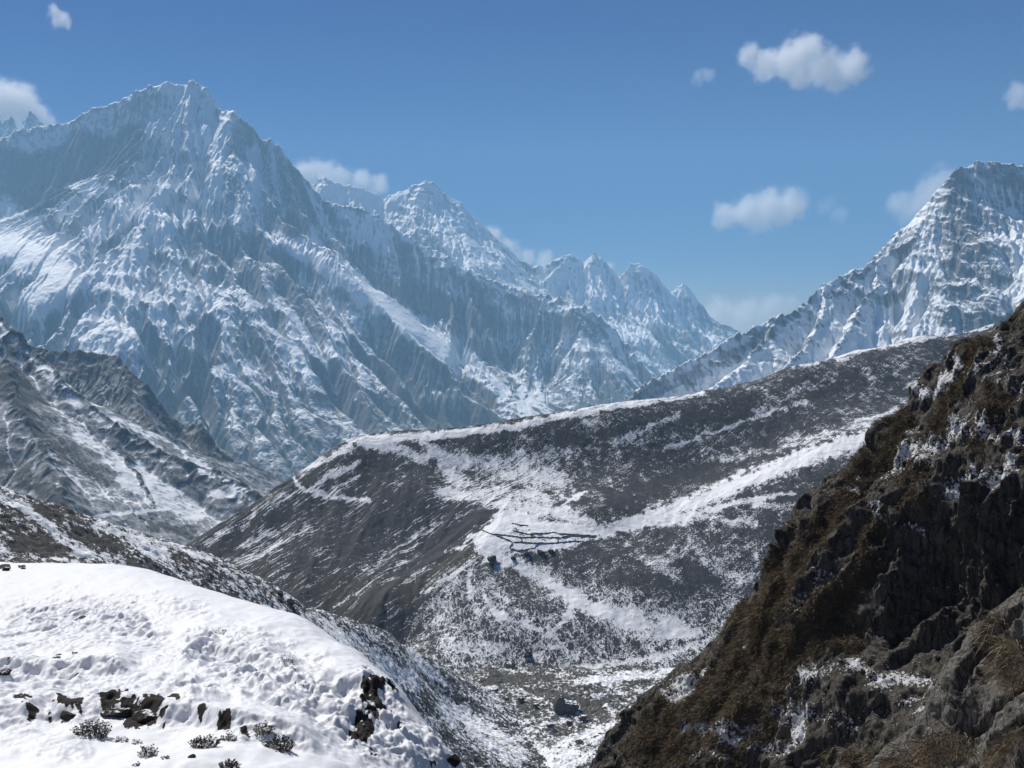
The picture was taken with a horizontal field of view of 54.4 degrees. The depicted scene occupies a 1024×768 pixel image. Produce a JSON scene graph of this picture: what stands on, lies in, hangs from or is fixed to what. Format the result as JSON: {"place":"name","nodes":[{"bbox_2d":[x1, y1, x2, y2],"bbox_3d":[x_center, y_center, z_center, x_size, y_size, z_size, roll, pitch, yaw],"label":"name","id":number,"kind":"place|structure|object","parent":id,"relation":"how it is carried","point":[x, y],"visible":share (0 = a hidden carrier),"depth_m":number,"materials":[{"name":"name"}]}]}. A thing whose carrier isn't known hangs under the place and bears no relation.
{"place":"outdoors","nodes":[
{"label":"outdoors","id":0,"kind":"place"},
{"bbox_2d":[0,110,43,140],"bbox_3d":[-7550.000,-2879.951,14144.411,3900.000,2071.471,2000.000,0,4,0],"label":"twin peak","id":1,"kind":"structure","parent":0,"point":[8,127],"depth_m":14221.15,"materials":[{"name":"white snow"}]},
{"bbox_2d":[0,316,284,545],"bbox_3d":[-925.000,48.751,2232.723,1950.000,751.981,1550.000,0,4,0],"label":"valley side","id":2,"kind":"structure","parent":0,"point":[63,442],"depth_m":2252.13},
{"bbox_2d":[32,346,284,480],"bbox_3d":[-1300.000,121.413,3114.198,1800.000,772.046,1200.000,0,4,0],"label":"dark spur","id":3,"kind":"structure","parent":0,"point":[113,382],"depth_m":3188.56,"materials":[{"name":"grey stone"}]},
{"bbox_2d":[0,562,465,767],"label":"snow mound","id":4,"kind":"object","parent":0,"point":[84,641],"visible":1,"depth_m":25.03,"materials":[{"name":"white snow"}]},
{"bbox_2d":[0,668,11,675],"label":"rock","id":5,"kind":"object","parent":4,"relation":"on","point":[5,671],"visible":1,"depth_m":24.71,"materials":[{"name":"stone"}]},
{"bbox_2d":[60,711,75,720],"bbox_3d":[-9.530,7.161,21.437,0.372,0.260,0.259,0,4,6],"label":"rock","id":6,"kind":"object","parent":4,"relation":"on","point":[66,715],"visible":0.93,"depth_m":21.34,"materials":[{"name":"stone"}]},
{"bbox_2d":[70,719,111,738],"bbox_3d":[-8.486,7.010,20.142,0.844,0.450,0.568,0,4,0],"label":"shrub","id":7,"kind":"object","parent":4,"relation":"on","point":[95,727],"visible":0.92,"depth_m":20.11,"materials":[{"name":"grey plant"}]},
{"bbox_2d":[100,708,131,717],"bbox_3d":[-8.589,7.195,21.636,0.625,0.317,0.452,2,4,26],"label":"rock","id":8,"kind":"object","parent":4,"relation":"on","point":[118,712],"visible":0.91,"depth_m":21.54,"materials":[{"name":"stone"}]},
{"bbox_2d":[114,736,128,741],"bbox_3d":[-7.812,7.153,19.965,0.300,0.202,0.216,0,4,0],"label":"shrub","id":9,"kind":"object","parent":4,"relation":"on","point":[118,738],"visible":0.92,"depth_m":19.95,"materials":[{"name":"grey plant"}]},
{"bbox_2d":[132,739,141,744],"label":"shrub","id":10,"kind":"object","parent":4,"relation":"on","point":[138,741],"visible":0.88,"depth_m":19.84,"materials":[{"name":"grey plant"}]},
{"bbox_2d":[130,709,156,722],"bbox_3d":[-7.875,7.231,21.523,0.949,0.287,0.448,0,4,-6],"label":"rock","id":11,"kind":"object","parent":4,"relation":"on","point":[144,716],"visible":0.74,"depth_m":21.43,"materials":[{"name":"stone"}]},
{"bbox_2d":[137,744,158,756],"bbox_3d":[-6.762,6.856,18.510,0.411,0.335,0.296,0,4,0],"label":"shrub","id":12,"kind":"object","parent":4,"relation":"on","point":[150,749],"visible":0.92,"depth_m":18.47,"materials":[{"name":"grey plant"}]},
{"bbox_2d":[187,734,220,747],"bbox_3d":[-5.991,6.993,19.354,0.637,0.366,0.430,0,4,0],"label":"shrub","id":13,"kind":"object","parent":4,"relation":"on","point":[198,742],"visible":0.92,"depth_m":19.32,"materials":[{"name":"grey plant"}]},
{"bbox_2d":[219,731,236,741],"bbox_3d":[-5.704,7.143,20.017,0.345,0.284,0.308,-3,5,-36],"label":"shrub","id":14,"kind":"object","parent":4,"relation":"on","point":[229,736],"visible":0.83,"depth_m":20.02,"materials":[{"name":"grey plant"}]},
{"bbox_2d":[218,758,241,767],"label":"shrub","id":15,"kind":"object","parent":4,"relation":"on","point":[232,764],"visible":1,"depth_m":17.99,"materials":[{"name":"grey plant"}]},
{"bbox_2d":[253,720,274,735],"bbox_3d":[-5.079,7.086,20.406,0.467,0.353,0.365,0,4,0],"label":"shrub","id":16,"kind":"object","parent":4,"relation":"on","point":[271,729],"visible":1,"depth_m":20.38,"materials":[{"name":"grey plant"}]},
{"bbox_2d":[262,734,295,751],"bbox_3d":[-4.656,7.213,19.899,0.704,0.410,0.486,0,4,0],"label":"shrub","id":17,"kind":"object","parent":4,"relation":"on","point":[284,742],"visible":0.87,"depth_m":19.85,"materials":[{"name":"grey plant"}]},
{"bbox_2d":[274,652,300,666],"bbox_3d":[-5.977,7.370,26.527,0.499,0.456,0.588,-3,5,-38],"label":"shrub","id":18,"kind":"object","parent":4,"relation":"on","point":[291,661],"visible":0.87,"depth_m":26.48,"materials":[{"name":"white plant"}]},
{"bbox_2d":[447,754,460,767],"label":"rock","id":19,"kind":"object","parent":4,"relation":"on","point":[453,760],"visible":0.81,"depth_m":24.78,"materials":[{"name":"stone"}]},
{"bbox_2d":[0,486,549,767],"bbox_3d":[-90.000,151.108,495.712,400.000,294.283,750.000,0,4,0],"label":"moraine slope","id":20,"kind":"structure","parent":0,"point":[466,718],"depth_m":462.89,"materials":[{"name":"white snow"}]},
{"bbox_2d":[287,598,293,605],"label":"boulder","id":21,"kind":"object","parent":20,"relation":"on","point":[290,601],"visible":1,"depth_m":451.67,"materials":[{"name":"grey stone"}]},
{"bbox_2d":[0,80,653,480],"bbox_3d":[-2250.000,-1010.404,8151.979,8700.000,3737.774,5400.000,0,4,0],"label":"massif","id":22,"kind":"structure","parent":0,"point":[232,280],"depth_m":7964.72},
{"bbox_2d":[0,0,1023,333],"label":"sky","id":23,"kind":"structure","parent":0,"point":[752,156],"materials":[{"name":"blue"}]},
{"bbox_2d":[311,177,742,378],"bbox_3d":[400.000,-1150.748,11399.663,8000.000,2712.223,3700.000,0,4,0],"label":"range","id":24,"kind":"structure","parent":0,"point":[651,319],"depth_m":11791.76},
{"bbox_2d":[467,662,681,767],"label":"valley floor","id":25,"kind":"structure","parent":0,"point":[603,696],"depth_m":740.51,"materials":[{"name":"white snow"}]},
{"bbox_2d":[486,685,498,691],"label":"boulder","id":26,"kind":"object","parent":25,"relation":"on","point":[494,688],"visible":0.65,"depth_m":746.37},
{"bbox_2d":[499,694,508,700],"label":"boulder","id":27,"kind":"object","parent":25,"relation":"on","point":[504,697],"visible":0.46,"depth_m":733.47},
{"bbox_2d":[505,661,515,667],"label":"boulder","id":28,"kind":"object","parent":25,"relation":"on","point":[510,664],"visible":1,"depth_m":806.77,"materials":[{"name":"grey stone"}]},
{"bbox_2d":[517,697,524,702],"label":"boulder","id":29,"kind":"object","parent":25,"relation":"on","point":[520,699],"visible":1,"depth_m":729.99,"materials":[{"name":"grey stone"}]},
{"bbox_2d":[546,723,553,727],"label":"boulder","id":30,"kind":"object","parent":25,"relation":"on","point":[550,725],"visible":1,"depth_m":685.03,"materials":[{"name":"grey stone"}]},
{"bbox_2d":[553,693,578,714],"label":"boulder","id":31,"kind":"object","parent":25,"relation":"on","point":[562,705],"visible":1,"depth_m":712.85,"materials":[{"name":"grey stone"}]},
{"bbox_2d":[575,739,582,744],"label":"boulder","id":32,"kind":"object","parent":25,"relation":"on","point":[578,741],"visible":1,"depth_m":662.65,"materials":[{"name":"grey stone"}]},
{"bbox_2d":[579,715,586,720],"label":"boulder","id":33,"kind":"object","parent":25,"relation":"on","point":[583,717],"visible":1,"depth_m":702.38,"materials":[{"name":"grey stone"}]},
{"bbox_2d":[185,322,1000,673],"bbox_3d":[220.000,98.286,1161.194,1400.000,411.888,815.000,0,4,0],"label":"dark hill","id":34,"kind":"structure","parent":0,"point":[679,508],"depth_m":1002.11,"materials":[{"name":"grey stone"}]},
{"bbox_2d":[487,555,495,561],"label":"boulder","id":35,"kind":"object","parent":34,"relation":"on","point":[491,558],"visible":1,"depth_m":916.42,"materials":[{"name":"grey stone"}]},
{"bbox_2d":[509,542,537,551],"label":"stone wall","id":36,"kind":"structure","parent":34,"relation":"on","point":[521,549],"depth_m":935.77,"materials":[{"name":"grey stone"}]},
{"bbox_2d":[524,651,532,657],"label":"boulder","id":37,"kind":"object","parent":34,"relation":"on","point":[527,654],"visible":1,"depth_m":819.26,"materials":[{"name":"grey stone"}]},
{"bbox_2d":[481,529,595,537],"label":"stone wall","id":38,"kind":"structure","parent":34,"relation":"on","point":[538,536],"depth_m":953.32,"materials":[{"name":"grey stone"}]},
{"bbox_2d":[513,540,579,543],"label":"stone wall","id":39,"kind":"structure","parent":34,"relation":"on","point":[546,543],"depth_m":944.46,"materials":[{"name":"grey stone"}]},
{"bbox_2d":[514,530,596,536],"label":"stone wall","id":40,"kind":"structure","parent":34,"relation":"on","point":[556,533],"depth_m":961.36,"materials":[{"name":"grey stone"}]},
{"bbox_2d":[589,301,1023,767],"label":"cliff","id":41,"kind":"structure","parent":0,"point":[940,583],"depth_m":66.40,"materials":[{"name":"brown stone"}]},
{"bbox_2d":[600,307,1023,767],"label":"cliff grass","id":42,"kind":"structure","parent":41,"relation":"on","point":[728,656],"depth_m":70.52,"materials":[{"name":"plant"}]},
{"bbox_2d":[625,160,1023,401],"bbox_3d":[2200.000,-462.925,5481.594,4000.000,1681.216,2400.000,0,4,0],"label":"steep peak","id":43,"kind":"structure","parent":0,"point":[948,260],"depth_m":5401.67,"materials":[{"name":"white snow"}]},
{"bbox_2d":[867,587,1023,767],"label":"crag","id":44,"kind":"structure","parent":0,"point":[966,699],"depth_m":13.80,"materials":[{"name":"grey stone"}]},
{"bbox_2d":[866,607,1023,767],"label":"crag grass","id":45,"kind":"structure","parent":44,"relation":"on","point":[1008,667],"depth_m":5.98,"materials":[{"name":"plant"}]}
]}

